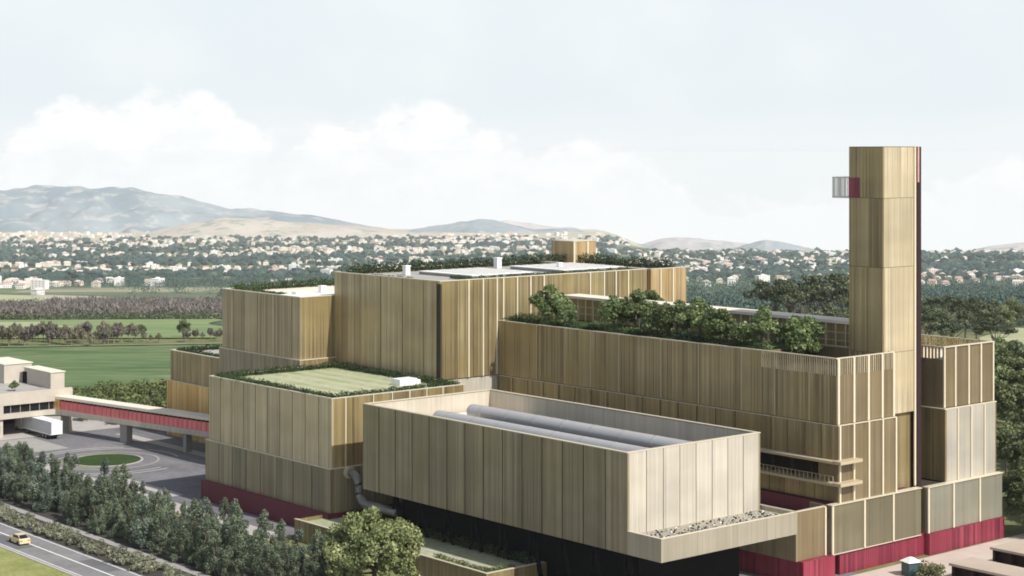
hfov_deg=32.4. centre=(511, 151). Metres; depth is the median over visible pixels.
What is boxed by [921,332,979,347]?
hedge
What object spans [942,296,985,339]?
umbrella pine
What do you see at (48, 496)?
grove tree
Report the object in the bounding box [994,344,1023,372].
broadleaf tree
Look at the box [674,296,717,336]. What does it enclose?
roof tree
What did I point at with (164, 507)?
grove tree
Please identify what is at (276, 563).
grove tree
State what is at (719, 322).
roof tree
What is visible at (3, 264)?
apartment block
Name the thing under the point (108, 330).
bare tree
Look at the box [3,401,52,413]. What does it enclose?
window
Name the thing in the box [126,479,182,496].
paved strip
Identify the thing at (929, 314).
umbrella pine
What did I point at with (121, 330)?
bare tree
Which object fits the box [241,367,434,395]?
roof lawn
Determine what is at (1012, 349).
broadleaf tree
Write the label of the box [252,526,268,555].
grove tree
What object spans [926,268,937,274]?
apartment block
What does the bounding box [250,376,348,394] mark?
mown stripe
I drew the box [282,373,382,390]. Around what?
mown stripe
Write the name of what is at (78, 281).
house
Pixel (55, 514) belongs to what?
soil bed
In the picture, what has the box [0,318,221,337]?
field
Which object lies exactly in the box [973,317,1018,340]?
umbrella pine
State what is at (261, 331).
industrial building
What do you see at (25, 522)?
shrub
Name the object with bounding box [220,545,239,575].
grove tree
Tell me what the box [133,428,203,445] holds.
tyre track
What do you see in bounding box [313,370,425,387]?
mown stripe
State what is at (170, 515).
grove tree
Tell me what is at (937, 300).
umbrella pine
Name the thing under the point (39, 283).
apartment block
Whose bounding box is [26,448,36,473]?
grove tree
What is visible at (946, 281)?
house
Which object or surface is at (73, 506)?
grove tree
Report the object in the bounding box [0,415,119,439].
yard
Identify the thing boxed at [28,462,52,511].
grove tree
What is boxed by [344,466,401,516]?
elbow duct
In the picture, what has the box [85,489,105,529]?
grove tree
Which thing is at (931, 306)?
umbrella pine
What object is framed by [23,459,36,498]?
grove tree
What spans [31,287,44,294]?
house
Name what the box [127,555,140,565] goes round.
shrub
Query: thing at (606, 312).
roof tree
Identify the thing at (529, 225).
hill
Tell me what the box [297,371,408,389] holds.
mown stripe
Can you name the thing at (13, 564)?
verge
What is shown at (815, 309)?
umbrella pine
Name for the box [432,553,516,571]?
hedge
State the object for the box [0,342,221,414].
field
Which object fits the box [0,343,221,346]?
farm track
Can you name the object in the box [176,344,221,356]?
hedge
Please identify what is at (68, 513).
grove tree
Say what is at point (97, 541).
shrub
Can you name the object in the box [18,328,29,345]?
bare tree
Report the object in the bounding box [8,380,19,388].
planter tree
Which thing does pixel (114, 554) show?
shrub
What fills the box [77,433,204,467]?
tyre track
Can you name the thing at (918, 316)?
service mast
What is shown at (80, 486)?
grove tree
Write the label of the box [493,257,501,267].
roof vent
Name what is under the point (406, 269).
roof vent
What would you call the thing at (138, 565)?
shrub
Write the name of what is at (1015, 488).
broadleaf tree
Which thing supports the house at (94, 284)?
on the ground at (1012, 525)
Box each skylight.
[418,268,532,277]
[509,262,623,271]
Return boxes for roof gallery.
[567,294,848,347]
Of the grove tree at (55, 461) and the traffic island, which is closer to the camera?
the grove tree at (55, 461)
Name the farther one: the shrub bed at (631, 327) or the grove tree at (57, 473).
the grove tree at (57, 473)
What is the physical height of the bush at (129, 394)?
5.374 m
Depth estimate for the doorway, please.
388.72 m
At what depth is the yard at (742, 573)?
250.28 m
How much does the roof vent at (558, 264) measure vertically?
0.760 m
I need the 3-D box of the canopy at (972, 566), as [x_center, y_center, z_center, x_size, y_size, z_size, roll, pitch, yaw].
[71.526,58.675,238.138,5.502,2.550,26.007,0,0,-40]
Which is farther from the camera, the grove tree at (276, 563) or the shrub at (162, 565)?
the shrub at (162, 565)
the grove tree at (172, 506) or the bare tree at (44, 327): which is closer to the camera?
the grove tree at (172, 506)
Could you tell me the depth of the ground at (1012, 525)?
2311.51 m
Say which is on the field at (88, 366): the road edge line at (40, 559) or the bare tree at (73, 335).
the bare tree at (73, 335)
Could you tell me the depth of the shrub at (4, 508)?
292.24 m
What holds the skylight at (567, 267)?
on the industrial building at (442, 327)
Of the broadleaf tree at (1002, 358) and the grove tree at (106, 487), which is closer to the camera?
the grove tree at (106, 487)
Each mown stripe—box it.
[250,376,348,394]
[261,375,369,393]
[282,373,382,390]
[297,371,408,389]
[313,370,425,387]
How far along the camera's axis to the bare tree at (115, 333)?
550.42 m
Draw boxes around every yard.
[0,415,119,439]
[409,570,857,575]
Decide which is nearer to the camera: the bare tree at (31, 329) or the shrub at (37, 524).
the shrub at (37, 524)
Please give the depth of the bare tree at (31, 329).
545.57 m
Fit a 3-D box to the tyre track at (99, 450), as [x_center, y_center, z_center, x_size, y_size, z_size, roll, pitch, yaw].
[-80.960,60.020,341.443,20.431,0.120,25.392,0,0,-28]
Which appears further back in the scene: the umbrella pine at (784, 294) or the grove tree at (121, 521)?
the umbrella pine at (784, 294)
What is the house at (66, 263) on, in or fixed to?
on the ground at (1012, 525)
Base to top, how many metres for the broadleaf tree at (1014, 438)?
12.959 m
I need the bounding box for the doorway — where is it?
[23,371,26,382]
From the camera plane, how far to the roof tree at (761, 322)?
265.22 m
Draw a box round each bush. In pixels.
[72,385,87,395]
[74,384,99,393]
[76,390,93,395]
[86,391,107,399]
[95,385,112,397]
[96,380,122,389]
[102,388,133,399]
[109,383,129,397]
[109,385,135,396]
[113,395,140,400]
[115,398,147,405]
[117,391,145,398]
[127,378,151,394]
[130,391,165,407]
[137,395,166,407]
[144,378,166,395]
[149,383,166,395]
[158,385,166,404]
[915,559,945,575]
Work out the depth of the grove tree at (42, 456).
309.09 m
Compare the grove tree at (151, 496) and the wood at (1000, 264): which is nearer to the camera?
the grove tree at (151, 496)
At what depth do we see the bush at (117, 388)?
413.90 m
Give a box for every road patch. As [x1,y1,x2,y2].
[0,535,33,548]
[79,559,120,571]
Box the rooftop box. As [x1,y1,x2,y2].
[551,239,596,262]
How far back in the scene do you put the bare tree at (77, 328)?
553.62 m
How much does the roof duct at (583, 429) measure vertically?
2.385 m
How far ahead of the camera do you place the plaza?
344.96 m
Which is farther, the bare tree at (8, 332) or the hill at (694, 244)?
the hill at (694, 244)
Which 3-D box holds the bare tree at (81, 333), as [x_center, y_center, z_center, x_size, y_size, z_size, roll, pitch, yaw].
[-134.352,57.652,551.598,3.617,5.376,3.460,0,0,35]
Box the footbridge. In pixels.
[53,395,208,452]
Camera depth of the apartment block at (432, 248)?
5825.17 m
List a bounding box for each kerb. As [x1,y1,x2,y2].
[0,545,76,575]
[75,454,142,466]
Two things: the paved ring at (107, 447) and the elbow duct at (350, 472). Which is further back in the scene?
the paved ring at (107, 447)
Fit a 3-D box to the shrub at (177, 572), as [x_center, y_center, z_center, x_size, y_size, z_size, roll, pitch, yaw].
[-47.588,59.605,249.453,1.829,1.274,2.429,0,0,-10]
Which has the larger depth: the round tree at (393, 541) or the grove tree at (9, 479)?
the grove tree at (9, 479)
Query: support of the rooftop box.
on the industrial building at (442, 327)
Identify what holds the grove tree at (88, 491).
on the soil bed at (55, 514)
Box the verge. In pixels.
[0,547,70,575]
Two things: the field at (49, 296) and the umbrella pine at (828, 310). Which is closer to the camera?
the umbrella pine at (828, 310)
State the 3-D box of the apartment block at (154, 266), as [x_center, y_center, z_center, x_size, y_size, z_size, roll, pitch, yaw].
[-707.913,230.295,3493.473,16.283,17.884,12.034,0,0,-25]
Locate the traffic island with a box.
[72,454,140,465]
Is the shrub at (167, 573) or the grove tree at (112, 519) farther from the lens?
the grove tree at (112, 519)
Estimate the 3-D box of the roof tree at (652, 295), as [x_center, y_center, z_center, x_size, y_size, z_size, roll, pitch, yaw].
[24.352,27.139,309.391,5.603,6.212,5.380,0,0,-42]
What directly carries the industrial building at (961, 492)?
on the ground at (1012, 525)
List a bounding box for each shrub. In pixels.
[0,504,10,512]
[0,510,10,517]
[2,514,12,521]
[5,509,16,514]
[8,513,20,519]
[15,512,35,521]
[17,517,34,527]
[30,521,43,529]
[36,524,55,534]
[43,521,61,526]
[45,529,55,537]
[53,531,70,540]
[58,526,73,533]
[67,534,86,544]
[68,530,80,536]
[82,539,94,549]
[85,544,102,553]
[90,539,104,546]
[93,541,107,547]
[96,548,106,555]
[103,546,119,553]
[105,548,127,560]
[113,546,127,552]
[113,552,135,564]
[127,551,143,558]
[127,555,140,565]
[127,562,145,571]
[138,564,156,573]
[139,554,156,565]
[152,562,169,569]
[162,565,175,572]
[162,570,174,575]
[170,568,181,575]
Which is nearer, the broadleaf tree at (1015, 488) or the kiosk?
the kiosk
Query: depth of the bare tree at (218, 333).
558.79 m
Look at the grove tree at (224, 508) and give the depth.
269.70 m
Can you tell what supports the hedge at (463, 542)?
on the garden terrace
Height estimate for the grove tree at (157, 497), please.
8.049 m
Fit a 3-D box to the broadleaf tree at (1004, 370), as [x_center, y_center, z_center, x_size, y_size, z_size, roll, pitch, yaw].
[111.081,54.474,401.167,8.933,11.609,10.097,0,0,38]
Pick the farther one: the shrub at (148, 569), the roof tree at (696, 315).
the roof tree at (696, 315)
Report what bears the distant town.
on the ground at (1012, 525)
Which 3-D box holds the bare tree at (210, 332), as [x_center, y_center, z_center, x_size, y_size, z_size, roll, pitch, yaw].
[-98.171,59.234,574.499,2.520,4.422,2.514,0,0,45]
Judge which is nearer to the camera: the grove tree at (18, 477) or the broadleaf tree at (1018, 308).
the grove tree at (18, 477)
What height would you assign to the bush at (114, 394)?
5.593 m
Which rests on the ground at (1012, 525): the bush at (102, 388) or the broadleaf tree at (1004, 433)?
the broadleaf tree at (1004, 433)
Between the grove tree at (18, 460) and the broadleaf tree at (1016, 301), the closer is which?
the grove tree at (18, 460)
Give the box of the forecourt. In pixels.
[852,534,1023,575]
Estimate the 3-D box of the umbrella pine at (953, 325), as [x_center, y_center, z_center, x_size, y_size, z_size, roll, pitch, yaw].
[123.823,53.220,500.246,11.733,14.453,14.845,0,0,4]
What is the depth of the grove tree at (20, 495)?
301.64 m
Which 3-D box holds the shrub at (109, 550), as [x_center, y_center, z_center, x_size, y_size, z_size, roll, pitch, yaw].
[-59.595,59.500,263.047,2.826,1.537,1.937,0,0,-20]
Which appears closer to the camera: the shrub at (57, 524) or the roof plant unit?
the shrub at (57, 524)
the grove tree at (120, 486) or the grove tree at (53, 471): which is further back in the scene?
the grove tree at (53, 471)
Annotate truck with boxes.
[15,416,61,438]
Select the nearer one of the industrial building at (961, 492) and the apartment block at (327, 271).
the industrial building at (961, 492)
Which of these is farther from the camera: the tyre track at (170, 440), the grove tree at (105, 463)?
the tyre track at (170, 440)
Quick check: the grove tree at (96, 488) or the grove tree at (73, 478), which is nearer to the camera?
the grove tree at (96, 488)
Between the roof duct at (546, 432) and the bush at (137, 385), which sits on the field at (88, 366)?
the bush at (137, 385)
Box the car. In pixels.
[8,533,29,544]
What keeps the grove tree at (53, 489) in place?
on the soil bed at (55, 514)
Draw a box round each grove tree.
[0,445,20,491]
[0,450,8,471]
[0,453,17,497]
[0,454,5,478]
[1,442,10,471]
[9,462,30,501]
[13,450,21,473]
[14,441,25,469]
[15,462,25,491]
[18,441,31,474]
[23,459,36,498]
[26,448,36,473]
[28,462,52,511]
[31,451,49,483]
[36,473,54,512]
[47,452,54,476]
[47,474,54,492]
[49,457,61,478]
[51,463,61,496]
[51,466,62,497]
[51,480,62,509]
[54,474,70,511]
[55,462,71,500]
[60,452,73,487]
[62,490,69,517]
[64,488,80,522]
[66,486,86,526]
[67,454,84,495]
[67,471,79,495]
[77,482,86,513]
[80,485,92,516]
[82,473,93,504]
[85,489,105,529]
[87,478,106,515]
[92,505,106,534]
[97,458,109,494]
[98,476,116,525]
[103,476,117,517]
[106,499,122,528]
[108,504,126,536]
[109,465,120,491]
[114,463,132,512]
[117,472,127,499]
[119,487,139,535]
[123,479,139,517]
[125,502,140,542]
[130,495,157,548]
[135,480,149,508]
[136,493,154,533]
[145,489,161,535]
[145,491,155,514]
[147,508,172,552]
[150,495,172,541]
[156,487,173,516]
[160,494,174,531]
[164,517,183,555]
[168,501,179,525]
[168,517,192,562]
[177,500,188,529]
[183,503,201,539]
[184,498,208,552]
[186,507,191,530]
[187,526,200,563]
[192,496,212,539]
[195,512,220,568]
[198,520,209,553]
[199,514,222,557]
[203,529,227,575]
[206,506,217,517]
[218,497,232,543]
[218,517,250,569]
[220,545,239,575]
[221,505,248,548]
[222,498,244,549]
[223,514,250,566]
[240,529,267,575]
[241,528,249,555]
[248,540,264,574]
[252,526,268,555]
[255,509,276,551]
[258,545,275,575]
[267,552,283,575]
[272,538,283,569]
[274,518,291,559]
[279,543,291,575]
[283,547,300,575]
[290,527,309,569]
[303,529,326,575]
[304,535,318,575]
[320,536,341,575]
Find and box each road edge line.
[0,523,139,575]
[1,544,80,575]
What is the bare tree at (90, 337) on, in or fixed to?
on the field at (88, 366)
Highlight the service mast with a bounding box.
[911,147,920,486]
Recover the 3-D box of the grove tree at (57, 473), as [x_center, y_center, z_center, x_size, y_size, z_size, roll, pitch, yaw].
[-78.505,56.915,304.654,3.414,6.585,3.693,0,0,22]
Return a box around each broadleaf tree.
[970,313,981,324]
[986,299,1000,328]
[991,303,1016,333]
[992,380,1023,419]
[993,336,1013,345]
[994,340,1023,367]
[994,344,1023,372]
[994,366,1009,381]
[994,366,1012,391]
[996,422,1018,474]
[997,339,1015,347]
[1001,429,1023,463]
[1002,296,1021,307]
[1002,409,1023,431]
[1002,464,1023,516]
[1003,430,1023,456]
[1003,461,1023,496]
[1005,299,1023,319]
[1005,368,1023,411]
[1009,445,1023,469]
[1015,348,1023,369]
[1019,490,1023,521]
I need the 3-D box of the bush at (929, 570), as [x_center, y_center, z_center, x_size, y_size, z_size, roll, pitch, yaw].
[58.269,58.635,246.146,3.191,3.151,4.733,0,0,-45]
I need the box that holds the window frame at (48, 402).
[10,402,48,412]
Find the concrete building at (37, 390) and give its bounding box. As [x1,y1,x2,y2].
[0,357,72,437]
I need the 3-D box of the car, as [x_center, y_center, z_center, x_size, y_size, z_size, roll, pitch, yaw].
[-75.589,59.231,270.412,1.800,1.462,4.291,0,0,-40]
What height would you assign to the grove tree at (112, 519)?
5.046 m
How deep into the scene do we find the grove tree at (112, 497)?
289.11 m
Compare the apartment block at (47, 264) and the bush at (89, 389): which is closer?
the bush at (89, 389)
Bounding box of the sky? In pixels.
[0,0,1023,251]
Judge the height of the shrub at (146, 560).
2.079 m
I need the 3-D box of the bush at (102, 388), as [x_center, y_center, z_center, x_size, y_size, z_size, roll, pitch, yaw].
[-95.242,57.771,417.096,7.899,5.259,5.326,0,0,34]
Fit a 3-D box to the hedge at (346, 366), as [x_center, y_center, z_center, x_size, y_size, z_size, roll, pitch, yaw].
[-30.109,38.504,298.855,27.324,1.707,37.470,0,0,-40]
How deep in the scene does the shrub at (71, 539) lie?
268.94 m
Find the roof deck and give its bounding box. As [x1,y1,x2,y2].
[281,291,333,296]
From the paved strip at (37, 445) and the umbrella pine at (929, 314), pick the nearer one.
the paved strip at (37, 445)
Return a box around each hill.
[0,185,379,232]
[124,217,429,237]
[409,219,650,247]
[500,220,581,229]
[643,237,748,250]
[733,240,813,250]
[967,242,1023,250]
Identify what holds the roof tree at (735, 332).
on the industrial building at (823, 422)
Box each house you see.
[3,281,11,287]
[16,283,25,288]
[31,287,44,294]
[50,281,59,286]
[63,261,69,265]
[74,280,83,285]
[91,280,100,287]
[927,279,936,285]
[939,280,949,285]
[994,276,1001,279]
[1012,280,1022,285]
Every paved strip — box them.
[0,438,67,451]
[117,434,204,456]
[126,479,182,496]
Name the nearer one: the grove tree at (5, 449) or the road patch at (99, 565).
the road patch at (99, 565)
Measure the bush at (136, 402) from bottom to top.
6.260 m
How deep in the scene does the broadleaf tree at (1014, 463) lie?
299.74 m
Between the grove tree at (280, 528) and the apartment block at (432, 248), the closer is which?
the grove tree at (280, 528)
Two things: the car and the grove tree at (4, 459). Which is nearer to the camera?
the car
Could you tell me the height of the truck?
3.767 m
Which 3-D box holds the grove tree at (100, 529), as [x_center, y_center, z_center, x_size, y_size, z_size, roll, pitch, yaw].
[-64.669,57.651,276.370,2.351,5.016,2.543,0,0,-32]
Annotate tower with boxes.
[832,146,915,487]
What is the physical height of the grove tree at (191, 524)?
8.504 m
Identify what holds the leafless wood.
on the ground at (1012, 525)
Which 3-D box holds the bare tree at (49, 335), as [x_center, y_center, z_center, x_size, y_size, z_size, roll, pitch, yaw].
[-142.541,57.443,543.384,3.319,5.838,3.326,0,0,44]
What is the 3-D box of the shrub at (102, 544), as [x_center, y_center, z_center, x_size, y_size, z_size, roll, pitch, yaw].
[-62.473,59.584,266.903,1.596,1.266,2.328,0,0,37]
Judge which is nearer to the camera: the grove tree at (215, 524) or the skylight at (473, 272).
the grove tree at (215, 524)
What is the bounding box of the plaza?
[0,426,293,537]
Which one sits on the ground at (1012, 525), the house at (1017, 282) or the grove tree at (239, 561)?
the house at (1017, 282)
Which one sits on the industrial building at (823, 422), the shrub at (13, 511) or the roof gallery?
the roof gallery
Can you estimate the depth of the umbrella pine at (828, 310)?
518.47 m
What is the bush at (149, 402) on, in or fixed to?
on the field at (88, 366)
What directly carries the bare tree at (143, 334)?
on the ground at (1012, 525)
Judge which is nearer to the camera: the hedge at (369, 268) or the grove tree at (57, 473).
the grove tree at (57, 473)
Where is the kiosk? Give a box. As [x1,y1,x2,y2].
[900,557,920,575]
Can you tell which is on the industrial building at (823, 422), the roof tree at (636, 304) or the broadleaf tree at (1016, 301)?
the roof tree at (636, 304)
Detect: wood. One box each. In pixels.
[0,233,1023,279]
[0,294,221,319]
[2,271,1023,313]
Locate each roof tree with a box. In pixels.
[528,283,575,320]
[556,305,576,325]
[596,295,637,330]
[611,288,659,327]
[640,301,673,337]
[642,290,664,300]
[653,299,692,333]
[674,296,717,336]
[701,308,735,343]
[725,323,750,341]
[739,306,787,343]
[779,314,826,353]
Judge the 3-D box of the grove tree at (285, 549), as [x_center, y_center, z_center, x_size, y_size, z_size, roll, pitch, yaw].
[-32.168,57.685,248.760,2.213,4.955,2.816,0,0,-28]
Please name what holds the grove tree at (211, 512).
on the soil bed at (55, 514)
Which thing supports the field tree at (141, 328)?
on the field at (165, 328)
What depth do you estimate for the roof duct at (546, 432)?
249.50 m
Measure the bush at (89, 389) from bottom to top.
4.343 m
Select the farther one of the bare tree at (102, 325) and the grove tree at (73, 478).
the bare tree at (102, 325)
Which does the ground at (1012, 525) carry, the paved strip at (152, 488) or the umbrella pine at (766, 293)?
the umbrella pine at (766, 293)
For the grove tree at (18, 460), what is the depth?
316.25 m
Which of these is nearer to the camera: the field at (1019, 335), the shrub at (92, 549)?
the shrub at (92, 549)
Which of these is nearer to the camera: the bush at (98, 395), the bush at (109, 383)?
the bush at (98, 395)
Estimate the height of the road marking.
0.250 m
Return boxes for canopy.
[949,557,1023,575]
[990,540,1023,567]
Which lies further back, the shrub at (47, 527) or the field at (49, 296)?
the field at (49, 296)
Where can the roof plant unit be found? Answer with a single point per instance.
(401, 381)
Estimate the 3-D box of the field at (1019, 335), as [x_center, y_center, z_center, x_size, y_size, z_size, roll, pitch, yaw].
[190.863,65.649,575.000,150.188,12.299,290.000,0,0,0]
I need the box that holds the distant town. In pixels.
[0,230,1023,284]
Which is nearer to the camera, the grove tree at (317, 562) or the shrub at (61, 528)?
the grove tree at (317, 562)
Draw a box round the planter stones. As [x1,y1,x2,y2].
[644,511,778,537]
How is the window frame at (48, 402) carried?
in the concrete building at (37, 390)
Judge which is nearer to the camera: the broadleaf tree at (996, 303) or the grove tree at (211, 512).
the grove tree at (211, 512)
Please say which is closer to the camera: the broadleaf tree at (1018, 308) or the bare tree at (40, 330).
the bare tree at (40, 330)
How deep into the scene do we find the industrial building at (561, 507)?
241.03 m
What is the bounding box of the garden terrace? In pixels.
[294,515,546,575]
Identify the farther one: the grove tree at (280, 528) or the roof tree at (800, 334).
the roof tree at (800, 334)
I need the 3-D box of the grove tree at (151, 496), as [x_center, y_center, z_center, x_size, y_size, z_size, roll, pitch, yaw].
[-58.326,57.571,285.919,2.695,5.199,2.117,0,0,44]
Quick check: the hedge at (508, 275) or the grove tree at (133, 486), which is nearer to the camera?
the grove tree at (133, 486)
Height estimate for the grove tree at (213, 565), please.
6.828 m
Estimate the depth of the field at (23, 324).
813.59 m
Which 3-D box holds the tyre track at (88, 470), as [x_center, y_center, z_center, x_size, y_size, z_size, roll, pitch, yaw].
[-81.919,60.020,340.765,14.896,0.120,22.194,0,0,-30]
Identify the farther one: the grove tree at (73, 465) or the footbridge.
the footbridge
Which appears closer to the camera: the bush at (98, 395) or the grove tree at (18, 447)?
the grove tree at (18, 447)
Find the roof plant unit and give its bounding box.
[391,377,419,385]
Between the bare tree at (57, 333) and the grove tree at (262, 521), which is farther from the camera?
the bare tree at (57, 333)
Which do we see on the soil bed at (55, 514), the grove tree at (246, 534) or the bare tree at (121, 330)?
the grove tree at (246, 534)
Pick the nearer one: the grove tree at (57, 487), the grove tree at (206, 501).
the grove tree at (206, 501)
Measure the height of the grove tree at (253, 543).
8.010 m
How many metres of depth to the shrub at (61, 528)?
276.30 m
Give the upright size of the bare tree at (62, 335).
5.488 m
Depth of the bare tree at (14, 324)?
561.90 m
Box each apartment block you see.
[0,262,11,266]
[30,278,48,288]
[43,261,51,266]
[114,276,124,285]
[150,264,158,268]
[150,277,164,285]
[175,266,184,270]
[320,268,332,275]
[429,247,436,250]
[727,277,735,285]
[755,274,769,281]
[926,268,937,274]
[1009,268,1023,271]
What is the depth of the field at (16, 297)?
1778.44 m
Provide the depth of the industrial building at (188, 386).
367.78 m
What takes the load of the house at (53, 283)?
on the ground at (1012, 525)
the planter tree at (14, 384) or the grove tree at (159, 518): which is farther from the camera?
the planter tree at (14, 384)
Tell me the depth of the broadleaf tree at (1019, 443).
307.10 m
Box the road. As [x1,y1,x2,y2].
[0,522,142,575]
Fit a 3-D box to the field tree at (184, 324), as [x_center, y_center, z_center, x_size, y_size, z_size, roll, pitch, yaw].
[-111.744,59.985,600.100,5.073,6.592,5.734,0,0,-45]
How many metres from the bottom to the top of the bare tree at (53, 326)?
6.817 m
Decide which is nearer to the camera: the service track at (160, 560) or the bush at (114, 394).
the service track at (160, 560)
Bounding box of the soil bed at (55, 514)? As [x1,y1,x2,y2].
[0,467,365,575]
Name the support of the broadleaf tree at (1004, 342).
on the ground at (1012, 525)
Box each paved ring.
[36,447,165,474]
[46,449,176,473]
[58,452,159,469]
[61,453,115,468]
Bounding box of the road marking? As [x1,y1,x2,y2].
[0,532,112,575]
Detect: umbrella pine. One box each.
[742,278,800,310]
[762,286,817,312]
[769,281,827,313]
[789,272,848,306]
[799,282,834,313]
[812,302,848,317]
[815,275,848,317]
[921,295,959,335]
[921,304,950,344]
[921,307,953,344]
[927,314,971,344]
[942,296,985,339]
[954,301,1003,338]
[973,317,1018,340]
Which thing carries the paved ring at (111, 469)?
on the plaza
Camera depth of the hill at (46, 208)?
12478.75 m
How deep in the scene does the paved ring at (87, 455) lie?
339.38 m
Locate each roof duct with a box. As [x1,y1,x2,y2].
[433,410,647,451]
[466,404,691,447]
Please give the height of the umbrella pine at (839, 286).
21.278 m
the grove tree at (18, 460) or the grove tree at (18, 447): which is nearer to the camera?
the grove tree at (18, 460)
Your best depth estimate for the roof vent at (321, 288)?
330.96 m
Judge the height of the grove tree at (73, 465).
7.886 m
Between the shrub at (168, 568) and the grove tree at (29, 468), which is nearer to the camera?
the shrub at (168, 568)
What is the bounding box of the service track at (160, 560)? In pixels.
[2,503,208,575]
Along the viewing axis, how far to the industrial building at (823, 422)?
259.61 m
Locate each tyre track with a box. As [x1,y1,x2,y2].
[46,450,159,470]
[48,451,140,470]
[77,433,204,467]
[87,433,203,463]
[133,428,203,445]
[134,431,204,448]
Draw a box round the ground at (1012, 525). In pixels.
[0,229,1023,575]
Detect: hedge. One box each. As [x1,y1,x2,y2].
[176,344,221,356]
[214,360,459,397]
[230,277,333,289]
[247,289,286,293]
[341,252,675,273]
[348,509,535,563]
[349,267,629,278]
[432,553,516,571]
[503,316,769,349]
[510,311,556,322]
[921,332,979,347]
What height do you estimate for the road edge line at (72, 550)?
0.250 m
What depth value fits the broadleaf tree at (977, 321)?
684.17 m
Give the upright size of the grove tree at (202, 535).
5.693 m
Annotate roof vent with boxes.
[317,285,326,292]
[402,265,410,274]
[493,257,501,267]
[556,262,562,266]
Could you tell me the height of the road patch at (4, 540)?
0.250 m
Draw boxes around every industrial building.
[167,346,218,442]
[201,365,465,526]
[219,282,335,373]
[334,260,685,391]
[362,389,796,575]
[498,319,924,574]
[739,504,834,575]
[919,334,1003,555]
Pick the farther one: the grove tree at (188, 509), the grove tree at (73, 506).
the grove tree at (73, 506)
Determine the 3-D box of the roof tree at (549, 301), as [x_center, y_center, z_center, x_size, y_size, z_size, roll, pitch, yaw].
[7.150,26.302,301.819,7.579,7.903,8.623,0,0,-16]
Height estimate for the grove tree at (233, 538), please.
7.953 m
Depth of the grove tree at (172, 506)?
279.40 m
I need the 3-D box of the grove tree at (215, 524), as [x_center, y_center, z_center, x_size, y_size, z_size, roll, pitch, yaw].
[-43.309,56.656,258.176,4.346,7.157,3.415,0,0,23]
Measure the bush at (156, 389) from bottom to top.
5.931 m
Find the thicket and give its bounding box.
[0,294,1023,326]
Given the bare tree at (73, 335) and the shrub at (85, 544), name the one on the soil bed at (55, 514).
the shrub at (85, 544)
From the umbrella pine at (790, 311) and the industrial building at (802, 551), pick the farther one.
the umbrella pine at (790, 311)
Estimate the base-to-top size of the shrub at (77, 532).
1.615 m
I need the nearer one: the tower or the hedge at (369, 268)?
the tower
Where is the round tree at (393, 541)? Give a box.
[322,506,424,575]
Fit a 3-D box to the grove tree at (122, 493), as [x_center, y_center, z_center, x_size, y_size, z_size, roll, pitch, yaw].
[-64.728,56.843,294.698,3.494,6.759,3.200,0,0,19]
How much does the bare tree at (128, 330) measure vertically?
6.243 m
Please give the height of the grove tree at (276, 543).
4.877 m
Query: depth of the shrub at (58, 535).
272.09 m
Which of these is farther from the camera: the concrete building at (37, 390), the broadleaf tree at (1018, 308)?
the broadleaf tree at (1018, 308)
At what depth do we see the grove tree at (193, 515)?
268.22 m
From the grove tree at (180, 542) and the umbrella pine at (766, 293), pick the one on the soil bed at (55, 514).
the grove tree at (180, 542)
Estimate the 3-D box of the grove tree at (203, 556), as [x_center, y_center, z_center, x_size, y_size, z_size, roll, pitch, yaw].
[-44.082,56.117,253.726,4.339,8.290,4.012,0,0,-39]
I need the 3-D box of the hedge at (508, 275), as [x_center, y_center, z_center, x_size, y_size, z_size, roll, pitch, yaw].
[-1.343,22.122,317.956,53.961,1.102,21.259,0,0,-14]
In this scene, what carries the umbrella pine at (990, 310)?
on the ground at (1012, 525)
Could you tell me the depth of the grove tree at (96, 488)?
286.19 m
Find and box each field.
[0,295,43,301]
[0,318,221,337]
[0,322,68,327]
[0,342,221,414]
[33,294,106,299]
[979,328,1023,349]
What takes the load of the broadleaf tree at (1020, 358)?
on the ground at (1012, 525)
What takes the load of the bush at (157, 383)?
on the field at (88, 366)
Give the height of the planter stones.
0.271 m
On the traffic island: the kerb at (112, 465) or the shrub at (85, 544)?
the kerb at (112, 465)
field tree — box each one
[138,324,146,333]
[176,319,191,333]
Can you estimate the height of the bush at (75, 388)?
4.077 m
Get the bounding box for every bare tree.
[0,326,15,345]
[10,322,21,340]
[13,324,22,339]
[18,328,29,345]
[24,325,35,344]
[35,321,46,341]
[42,320,55,341]
[44,330,54,340]
[48,323,58,342]
[54,327,62,339]
[60,329,69,340]
[63,327,71,343]
[66,329,77,344]
[73,323,82,342]
[78,328,87,339]
[81,321,92,333]
[84,332,94,346]
[94,329,100,338]
[96,320,110,331]
[99,330,108,345]
[101,326,113,343]
[109,327,118,340]
[117,325,125,342]
[126,323,133,339]
[130,324,139,336]
[141,331,146,337]
[182,330,189,337]
[192,328,199,339]
[207,328,213,339]
[215,328,221,340]
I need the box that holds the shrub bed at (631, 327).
[585,320,774,349]
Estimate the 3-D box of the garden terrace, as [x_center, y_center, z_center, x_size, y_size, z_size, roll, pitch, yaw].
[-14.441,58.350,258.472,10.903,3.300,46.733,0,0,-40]
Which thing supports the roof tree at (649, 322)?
on the industrial building at (823, 422)
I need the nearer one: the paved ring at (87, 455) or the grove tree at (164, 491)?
the grove tree at (164, 491)
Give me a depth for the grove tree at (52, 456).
314.43 m
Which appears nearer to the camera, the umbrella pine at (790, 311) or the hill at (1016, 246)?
the umbrella pine at (790, 311)
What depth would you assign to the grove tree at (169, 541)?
261.37 m
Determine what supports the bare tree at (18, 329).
on the field at (88, 366)
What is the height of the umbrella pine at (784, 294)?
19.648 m
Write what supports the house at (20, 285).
on the ground at (1012, 525)
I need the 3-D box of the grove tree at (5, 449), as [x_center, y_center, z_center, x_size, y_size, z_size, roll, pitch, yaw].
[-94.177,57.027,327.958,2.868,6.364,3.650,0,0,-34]

